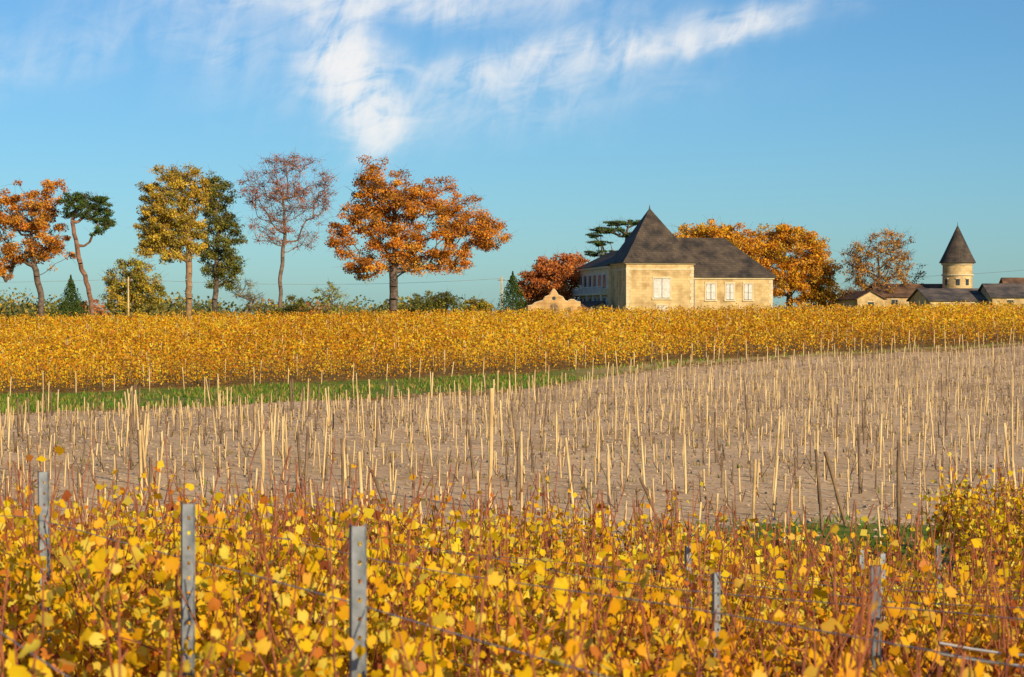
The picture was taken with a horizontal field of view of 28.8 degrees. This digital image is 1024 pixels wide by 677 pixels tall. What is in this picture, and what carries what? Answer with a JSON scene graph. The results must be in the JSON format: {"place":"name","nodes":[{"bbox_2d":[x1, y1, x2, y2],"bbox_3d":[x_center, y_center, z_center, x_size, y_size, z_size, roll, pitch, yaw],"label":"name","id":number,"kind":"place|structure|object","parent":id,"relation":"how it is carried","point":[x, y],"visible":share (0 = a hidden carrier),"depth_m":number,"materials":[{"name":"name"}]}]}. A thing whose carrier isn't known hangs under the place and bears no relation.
{"place":"outdoors","nodes":[
{"label":"outdoors","id":0,"kind":"place"},
{"bbox_2d":[0,315,1023,674],"bbox_3d":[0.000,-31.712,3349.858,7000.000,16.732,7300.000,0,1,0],"label":"ground","id":1,"kind":"structure","parent":0,"point":[808,491],"depth_m":74.45,"materials":[{"name":"soil"}]},
{"bbox_2d":[29,493,32,516],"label":"steel trellis post","id":2,"kind":"object","parent":1,"relation":"on","point":[31,500],"visible":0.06,"depth_m":27.83,"materials":[{"name":"grey metal"}]},
{"bbox_2d":[0,178,75,323],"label":"orange maple tree","id":3,"kind":"object","parent":1,"relation":"on","point":[15,220],"visible":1,"depth_m":279.31,"materials":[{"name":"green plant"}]},
{"bbox_2d":[38,470,50,653],"bbox_3d":[-2.472,1.552,10.542,0.060,1.706,0.044,-1,1,-11],"label":"steel trellis post","id":4,"kind":"object","parent":1,"relation":"on","point":[42,487],"visible":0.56,"depth_m":10.52,"materials":[{"name":"grey metal"}]},
{"bbox_2d":[0,480,1023,676],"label":"trellis wires","id":5,"kind":"object","parent":4,"relation":"attached to","point":[458,553],"visible":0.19,"depth_m":9.02,"materials":[{"name":"grey metal"}]},
{"bbox_2d":[52,275,88,322],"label":"spruce tree","id":6,"kind":"object","parent":1,"relation":"on","point":[70,296],"visible":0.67,"depth_m":278.53,"materials":[{"name":"green plant"}]},
{"bbox_2d":[57,188,116,316],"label":"umbrella pine tree","id":7,"kind":"object","parent":1,"relation":"on","point":[82,205],"visible":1,"depth_m":277.52,"materials":[{"name":"green plant"}]},
{"bbox_2d":[124,277,132,315],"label":"utility pole","id":8,"kind":"object","parent":1,"relation":"on","point":[128,280],"visible":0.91,"depth_m":271.85,"materials":[{"name":"brown wood"}]},
{"bbox_2d":[135,278,500,284],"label":"overhead wire","id":9,"kind":"object","parent":8,"relation":"attached to","point":[309,284],"visible":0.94,"depth_m":280.48,"materials":[{"name":"black metal"}]},
{"bbox_2d":[97,254,168,321],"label":"golden ash tree","id":10,"kind":"object","parent":1,"relation":"on","point":[141,289],"visible":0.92,"depth_m":280.24,"materials":[{"name":"yellow plant"}]},
{"bbox_2d":[128,161,212,320],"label":"tall oak tree","id":11,"kind":"object","parent":1,"relation":"on","point":[162,229],"visible":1,"depth_m":281.08,"materials":[{"name":"yellow plant"}]},
{"bbox_2d":[180,501,194,676],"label":"steel trellis post","id":12,"kind":"object","parent":1,"relation":"on","point":[186,630],"visible":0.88,"depth_m":7.80,"materials":[{"name":"grey metal"}]},
{"bbox_2d":[194,169,247,319],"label":"dark oak tree","id":13,"kind":"object","parent":1,"relation":"on","point":[228,266],"visible":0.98,"depth_m":283.40,"materials":[{"name":"green plant"}]},
{"bbox_2d":[232,279,265,312],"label":"bare shrub","id":14,"kind":"object","parent":1,"relation":"on","point":[250,299],"visible":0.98,"depth_m":275.59,"materials":[{"name":"grey plant"}]},
{"bbox_2d":[260,429,264,516],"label":"wooden post","id":15,"kind":"object","parent":1,"relation":"on","point":[262,460],"visible":0.66,"depth_m":43.01,"materials":[{"name":"brown wood"}]},
{"bbox_2d":[221,149,340,322],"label":"bare red tree","id":16,"kind":"object","parent":1,"relation":"on","point":[284,230],"visible":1,"depth_m":279.63,"materials":[{"name":"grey plant"}]},
{"bbox_2d":[268,293,310,319],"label":"green shrub","id":17,"kind":"object","parent":1,"relation":"on","point":[293,306],"visible":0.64,"depth_m":275.68,"materials":[{"name":"green plant"}]},
{"bbox_2d":[36,307,551,325],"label":"hedge","id":18,"kind":"object","parent":1,"relation":"on","point":[287,315],"visible":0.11,"depth_m":261.89,"materials":[{"name":"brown plant"}]},
{"bbox_2d":[310,280,357,316],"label":"olive sapling","id":19,"kind":"object","parent":1,"relation":"on","point":[333,307],"visible":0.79,"depth_m":273.84,"materials":[{"name":"green plant"}]},
{"bbox_2d":[349,523,366,676],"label":"steel trellis post","id":20,"kind":"object","parent":1,"relation":"on","point":[357,628],"visible":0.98,"depth_m":6.22,"materials":[{"name":"grey metal"}]},
{"bbox_2d":[370,469,394,535],"bbox_3d":[-2.447,3.209,38.090,0.560,1.421,0.062,0,1,12],"label":"wooden post","id":21,"kind":"object","parent":1,"relation":"on","point":[377,487],"visible":0.32,"depth_m":38.09,"materials":[{"name":"brown wood"}]},
{"bbox_2d":[321,155,517,318],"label":"orange oak tree","id":22,"kind":"object","parent":1,"relation":"on","point":[483,230],"visible":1,"depth_m":279.05,"materials":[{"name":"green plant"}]},
{"bbox_2d":[0,287,840,323],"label":"distant trees","id":23,"kind":"object","parent":1,"relation":"on","point":[13,309],"visible":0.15,"depth_m":457.08,"materials":[{"name":"green plant"}]},
{"bbox_2d":[398,287,460,320],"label":"green shrub","id":24,"kind":"object","parent":1,"relation":"on","point":[436,302],"visible":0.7,"depth_m":283.17,"materials":[{"name":"green plant"}]},
{"bbox_2d":[463,293,493,316],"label":"golden shrub","id":25,"kind":"object","parent":1,"relation":"on","point":[481,304],"visible":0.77,"depth_m":283.62,"materials":[{"name":"yellow plant"}]},
{"bbox_2d":[488,388,492,507],"bbox_3d":[-0.485,2.523,45.033,0.129,2.801,0.093,0,1,0],"label":"wooden post","id":26,"kind":"object","parent":1,"relation":"on","point":[490,434],"visible":0.85,"depth_m":44.99,"materials":[{"name":"brown wood"}]},
{"bbox_2d":[498,276,505,310],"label":"utility pole","id":27,"kind":"object","parent":1,"relation":"on","point":[501,280],"visible":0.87,"depth_m":289.83,"materials":[{"name":"brown wood"}]},
{"bbox_2d":[0,300,1019,395],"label":"vineyard posts","id":28,"kind":"object","parent":1,"relation":"on","point":[465,343],"visible":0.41,"depth_m":166.28,"materials":[{"name":"brown wood"}]},
{"bbox_2d":[491,271,529,319],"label":"spruce tree","id":29,"kind":"object","parent":1,"relation":"on","point":[512,285],"visible":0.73,"depth_m":282.60,"materials":[{"name":"green plant"}]},
{"bbox_2d":[0,342,1022,536],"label":"young vines","id":30,"kind":"object","parent":1,"relation":"on","point":[584,393],"visible":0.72,"depth_m":73.79,"materials":[{"name":"brown plant"}]},
{"bbox_2d":[0,420,1023,676],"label":"grapevine canes","id":31,"kind":"object","parent":1,"relation":"on","point":[838,650],"visible":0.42,"depth_m":10.78,"materials":[{"name":"plant"}]},
{"bbox_2d":[0,458,1023,676],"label":"grapevine","id":32,"kind":"object","parent":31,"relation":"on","point":[63,659],"depth_m":9.13,"materials":[{"name":"yellow plant"}]},
{"bbox_2d":[0,446,1023,676],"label":"grapevine leaves","id":33,"kind":"object","parent":32,"relation":"on","point":[149,562],"visible":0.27,"depth_m":17.42,"materials":[{"name":"yellow plant"}]},
{"bbox_2d":[0,300,1023,391],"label":"vineyard rows","id":34,"kind":"object","parent":1,"relation":"on","point":[806,316],"visible":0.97,"depth_m":181.94,"materials":[{"name":"yellow plant"}]},
{"bbox_2d":[0,317,1023,393],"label":"vine trunks","id":35,"kind":"object","parent":1,"relation":"on","point":[269,368],"visible":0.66,"depth_m":150.26,"materials":[{"name":"brown plant"}]},
{"bbox_2d":[0,330,1023,543],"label":"vineyard stakes","id":36,"kind":"object","parent":1,"relation":"on","point":[391,467],"visible":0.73,"depth_m":73.23,"materials":[{"name":"brown wood"}]},
{"bbox_2d":[3,352,1023,548],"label":"dry weeds","id":37,"kind":"object","parent":1,"relation":"on","point":[502,476],"visible":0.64,"depth_m":72.90,"materials":[{"name":"beige plant"}]},
{"bbox_2d":[514,247,589,308],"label":"russet tree","id":38,"kind":"object","parent":1,"relation":"on","point":[541,276],"visible":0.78,"depth_m":298.26,"materials":[{"name":"red plant"}]},
{"bbox_2d":[524,289,580,320],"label":"gabled outbuilding","id":39,"kind":"structure","parent":1,"relation":"on","point":[552,299],"depth_m":263.22,"materials":[{"name":"stone"}]},
{"bbox_2d":[550,304,557,320],"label":"arched door","id":40,"kind":"structure","parent":39,"relation":"in","point":[552,305],"depth_m":263.21,"materials":[{"name":"brown wood"}]},
{"bbox_2d":[579,268,611,310],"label":"wing walls","id":41,"kind":"structure","parent":1,"relation":"on","point":[608,290],"depth_m":282.21,"materials":[{"name":"beige stone"}]},
{"bbox_2d":[572,293,606,295],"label":"balcony slab","id":42,"kind":"structure","parent":41,"relation":"attached to","point":[590,294],"depth_m":287.74,"materials":[{"name":"grey stone"}]},
{"bbox_2d":[577,266,611,270],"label":"wing cornice","id":43,"kind":"structure","parent":41,"relation":"attached to","point":[593,268],"depth_m":286.23,"materials":[{"name":"beige stone"}]},
{"bbox_2d":[576,250,617,268],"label":"wing roof","id":44,"kind":"structure","parent":41,"relation":"on","point":[604,260],"depth_m":290.52,"materials":[{"name":"stone"}]},
{"bbox_2d":[584,217,639,256],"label":"cedar tree","id":45,"kind":"object","parent":1,"relation":"on","point":[607,230],"visible":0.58,"depth_m":301.41,"materials":[{"name":"green plant"}]},
{"bbox_2d":[639,477,662,528],"bbox_3d":[2.703,3.271,37.541,0.634,1.322,0.056,0,1,0],"label":"wooden post","id":46,"kind":"object","parent":1,"relation":"on","point":[646,493],"visible":0.68,"depth_m":37.52,"materials":[{"name":"brown wood"}]},
{"bbox_2d":[612,264,693,317],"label":"pavilion walls","id":47,"kind":"structure","parent":1,"relation":"on","point":[640,286],"depth_m":271.02,"materials":[{"name":"beige stone"}]},
{"bbox_2d":[607,209,697,263],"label":"pavilion roof","id":48,"kind":"structure","parent":47,"relation":"on","point":[651,238],"depth_m":271.96,"materials":[{"name":"stone"}]},
{"bbox_2d":[611,268,693,270],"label":"pavilion string course","id":49,"kind":"object","parent":47,"relation":"attached to","point":[647,269],"visible":0.64,"depth_m":270.52,"materials":[{"name":"beige stone"}]},
{"bbox_2d":[610,263,695,265],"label":"pavilion cornice","id":50,"kind":"structure","parent":47,"relation":"attached to","point":[650,263],"depth_m":270.72,"materials":[{"name":"beige stone"}]},
{"bbox_2d":[652,298,671,299],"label":"sill","id":51,"kind":"structure","parent":47,"relation":"attached to","point":[661,298],"depth_m":270.63,"materials":[{"name":"stone"}]},
{"bbox_2d":[652,278,653,297],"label":"jamb","id":52,"kind":"object","parent":51,"relation":"on","point":[652,287],"visible":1,"depth_m":270.52,"materials":[{"name":"stone"}]},
{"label":"window recess","id":53,"kind":"object","parent":51,"relation":"on","visible":0},
{"bbox_2d":[654,280,661,296],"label":"shutter","id":54,"kind":"object","parent":53,"relation":"attached to","point":[657,284],"visible":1,"depth_m":270.63,"materials":[{"name":"white wood"}]},
{"bbox_2d":[662,280,669,296],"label":"shutter","id":55,"kind":"object","parent":53,"relation":"attached to","point":[665,284],"visible":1,"depth_m":270.83,"materials":[{"name":"white wood"}]},
{"bbox_2d":[685,545,691,619],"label":"steel trellis post","id":56,"kind":"object","parent":1,"relation":"on","point":[686,554],"visible":0.19,"depth_m":16.22,"materials":[{"name":"grey metal"}]},
{"bbox_2d":[712,572,720,672],"bbox_3d":[1.042,2.037,10.152,0.044,1.706,0.042,0,0,-6],"label":"steel trellis post","id":57,"kind":"object","parent":1,"relation":"on","point":[716,599],"visible":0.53,"depth_m":10.13,"materials":[{"name":"grey metal"}]},
{"bbox_2d":[668,214,771,267],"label":"golden plane tree","id":58,"kind":"object","parent":1,"relation":"on","point":[733,236],"visible":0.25,"depth_m":308.78,"materials":[{"name":"orange plant"}]},
{"bbox_2d":[751,459,756,537],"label":"wooden post","id":59,"kind":"object","parent":1,"relation":"on","point":[754,487],"visible":0.86,"depth_m":38.02,"materials":[{"name":"brown wood"}]},
{"bbox_2d":[748,222,843,315],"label":"golden plane tree","id":60,"kind":"object","parent":1,"relation":"on","point":[782,240],"visible":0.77,"depth_m":310.25,"materials":[{"name":"orange plant"}]},
{"bbox_2d":[823,451,846,525],"bbox_3d":[6.519,3.076,40.039,0.518,1.620,0.074,0,1,0],"label":"wooden post","id":61,"kind":"object","parent":1,"relation":"on","point":[835,488],"visible":0.93,"depth_m":40.01,"materials":[{"name":"brown wood"}]},
{"bbox_2d":[857,550,863,602],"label":"steel trellis post","id":62,"kind":"object","parent":1,"relation":"on","point":[861,558],"visible":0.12,"depth_m":18.14,"materials":[{"name":"grey metal"}]},
{"bbox_2d":[839,299,883,313],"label":"walls","id":63,"kind":"structure","parent":1,"relation":"on","point":[851,303],"depth_m":297.50,"materials":[{"name":"stone"}]},
{"bbox_2d":[836,290,886,299],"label":"roof","id":64,"kind":"structure","parent":63,"relation":"on","point":[853,295],"depth_m":299.65,"materials":[{"name":"tile"}]},
{"bbox_2d":[858,292,882,298],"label":"gable ends","id":65,"kind":"object","parent":63,"relation":"on","point":[870,295],"visible":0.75,"depth_m":297.26,"materials":[{"name":"stone"}]},
{"bbox_2d":[870,564,881,672],"bbox_3d":[1.784,1.962,9.757,0.054,1.706,0.042,0,0,11],"label":"steel trellis post","id":66,"kind":"object","parent":1,"relation":"on","point":[873,648],"visible":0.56,"depth_m":9.74,"materials":[{"name":"grey metal"}]},
{"bbox_2d":[826,225,928,300],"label":"half bare tree","id":67,"kind":"object","parent":1,"relation":"on","point":[859,266],"visible":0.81,"depth_m":304.09,"materials":[{"name":"orange plant"}]},
{"bbox_2d":[878,552,885,619],"bbox_3d":[2.950,2.561,15.870,0.058,1.706,0.042,0,0,-10],"label":"steel trellis post","id":68,"kind":"object","parent":1,"relation":"on","point":[883,556],"visible":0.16,"depth_m":15.85,"materials":[{"name":"grey metal"}]},
{"bbox_2d":[884,297,908,314],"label":"walls","id":69,"kind":"structure","parent":1,"relation":"on","point":[889,300],"depth_m":299.81,"materials":[{"name":"stone"}]},
{"bbox_2d":[871,284,941,296],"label":"roof","id":70,"kind":"structure","parent":69,"relation":"on","point":[907,290],"depth_m":302.08,"materials":[{"name":"tile"}]},
{"bbox_2d":[896,450,899,542],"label":"wooden post","id":71,"kind":"object","parent":1,"relation":"on","point":[898,483],"visible":0.79,"depth_m":36.01,"materials":[{"name":"brown wood"}]},
{"bbox_2d":[936,545,940,630],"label":"steel trellis post","id":72,"kind":"object","parent":1,"relation":"on","point":[937,549],"visible":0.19,"depth_m":20.98,"materials":[{"name":"grey metal"}]},
{"bbox_2d":[906,288,987,313],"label":"wine cellar","id":73,"kind":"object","parent":1,"relation":"on","point":[921,296],"visible":0.52,"depth_m":288.62,"materials":[{"name":"stone"}]},
{"bbox_2d":[939,222,975,287],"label":"round stone tower","id":74,"kind":"structure","parent":1,"relation":"on","point":[957,261],"depth_m":298.20,"materials":[{"name":"stone"}]},
{"bbox_2d":[939,653,1023,666],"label":"drip irrigation pipe","id":75,"kind":"object","parent":1,"relation":"on","point":[974,659],"visible":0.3,"depth_m":8.51,"materials":[{"name":"grey plastic"}]},
{"bbox_2d":[978,283,1023,308],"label":"wine cellar","id":76,"kind":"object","parent":1,"relation":"on","point":[1005,292],"visible":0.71,"depth_m":285.57,"materials":[{"name":"stone"}]},
{"bbox_2d":[999,278,1023,282],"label":"wine cellar","id":77,"kind":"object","parent":1,"relation":"on","point":[1011,280],"visible":0.14,"depth_m":299.18,"materials":[{"name":"tile"}]},
{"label":"lean-to","id":78,"kind":"object","parent":1,"relation":"on","visible":0},
{"bbox_2d":[581,301,603,308],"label":"lean to roof","id":79,"kind":"object","parent":78,"relation":"on","point":[589,304],"visible":0.25,"depth_m":279.62,"materials":[{"name":"stone"}]},
{"bbox_2d":[0,341,1023,414],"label":"grass","id":80,"kind":"structure","parent":0,"point":[283,394],"depth_m":132.73,"materials":[{"name":"green plant"}]},
{"bbox_2d":[0,0,1023,316],"label":"sky","id":81,"kind":"structure","parent":0,"point":[843,121],"materials":[{"name":"blue"}]},
{"bbox_2d":[590,303,602,311],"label":"lean to gable","id":82,"kind":"object","parent":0,"point":[598,306],"visible":0.5,"depth_m":276.46,"materials":[{"name":"beige stone"}]},
{"bbox_2d":[695,279,772,316],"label":"wing walls","id":83,"kind":"structure","parent":0,"point":[761,291],"depth_m":273.24,"materials":[{"name":"beige stone"}]},
{"bbox_2d":[677,238,776,277],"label":"wing roof","id":84,"kind":"structure","parent":83,"relation":"on","point":[718,257],"depth_m":274.86,"materials":[{"name":"grey tile"}]},
{"bbox_2d":[694,277,773,278],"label":"wing cornice","id":85,"kind":"structure","parent":83,"relation":"attached to","point":[733,277],"depth_m":272.96,"materials":[{"name":"beige stone"}]},
{"bbox_2d":[642,514,968,583],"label":"grass","id":86,"kind":"structure","parent":0,"point":[829,522],"depth_m":39.29,"materials":[{"name":"plant"}]},
{"bbox_2d":[940,642,1023,656],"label":"drip irrigation pipe","id":87,"kind":"object","parent":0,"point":[973,649],"visible":0.69,"depth_m":8.51,"materials":[{"name":"grey plastic"}]},
{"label":"side window frame","id":88,"kind":"object","parent":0,"visible":0},
{"bbox_2d":[603,274,605,287],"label":"side window glass","id":89,"kind":"object","parent":88,"relation":"attached to","point":[604,280],"visible":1,"depth_m":280.20,"materials":[{"name":"grey glass"}]},
{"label":"side window frame","id":90,"kind":"object","parent":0,"visible":0},
{"bbox_2d":[598,275,600,287],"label":"side window glass","id":91,"kind":"object","parent":90,"relation":"attached to","point":[599,280],"visible":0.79,"depth_m":283.39,"materials":[{"name":"grey glass"}]},
{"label":"side window frame","id":92,"kind":"object","parent":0,"visible":0},
{"bbox_2d":[593,275,595,287],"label":"side window glass","id":93,"kind":"object","parent":92,"relation":"attached to","point":[594,281],"visible":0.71,"depth_m":286.67,"materials":[{"name":"grey glass"}]},
{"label":"sill","id":94,"kind":"object","parent":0,"visible":0},
{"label":"window recess","id":95,"kind":"object","parent":94,"relation":"on","visible":0},
{"bbox_2d":[706,284,710,299],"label":"shutter","id":96,"kind":"object","parent":95,"relation":"attached to","point":[708,288],"visible":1,"depth_m":272.49,"materials":[{"name":"white wood"}]},
{"bbox_2d":[711,285,714,299],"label":"shutter","id":97,"kind":"object","parent":95,"relation":"attached to","point":[712,289],"visible":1,"depth_m":272.60,"materials":[{"name":"white wood"}]},
{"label":"sill","id":98,"kind":"object","parent":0,"visible":0},
{"bbox_2d":[724,284,725,299],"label":"jamb","id":99,"kind":"object","parent":98,"relation":"on","point":[724,291],"visible":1,"depth_m":272.94,"materials":[{"name":"stone"}]},
{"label":"window recess","id":100,"kind":"object","parent":98,"relation":"on","visible":0},
{"bbox_2d":[726,285,729,299],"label":"shutter","id":101,"kind":"object","parent":100,"relation":"attached to","point":[727,289],"visible":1,"depth_m":272.97,"materials":[{"name":"white wood"}]},
{"bbox_2d":[730,285,733,299],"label":"shutter","id":102,"kind":"object","parent":100,"relation":"attached to","point":[731,289],"visible":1,"depth_m":273.07,"materials":[{"name":"white wood"}]},
{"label":"sill","id":103,"kind":"object","parent":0,"visible":0},
{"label":"window recess","id":104,"kind":"object","parent":103,"relation":"on","visible":0},
{"bbox_2d":[744,284,747,299],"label":"shutter","id":105,"kind":"object","parent":104,"relation":"attached to","point":[745,289],"visible":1,"depth_m":273.41,"materials":[{"name":"white wood"}]},
{"bbox_2d":[748,284,751,299],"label":"shutter","id":106,"kind":"object","parent":104,"relation":"attached to","point":[749,289],"visible":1,"depth_m":273.51,"materials":[{"name":"white wood"}]}
]}

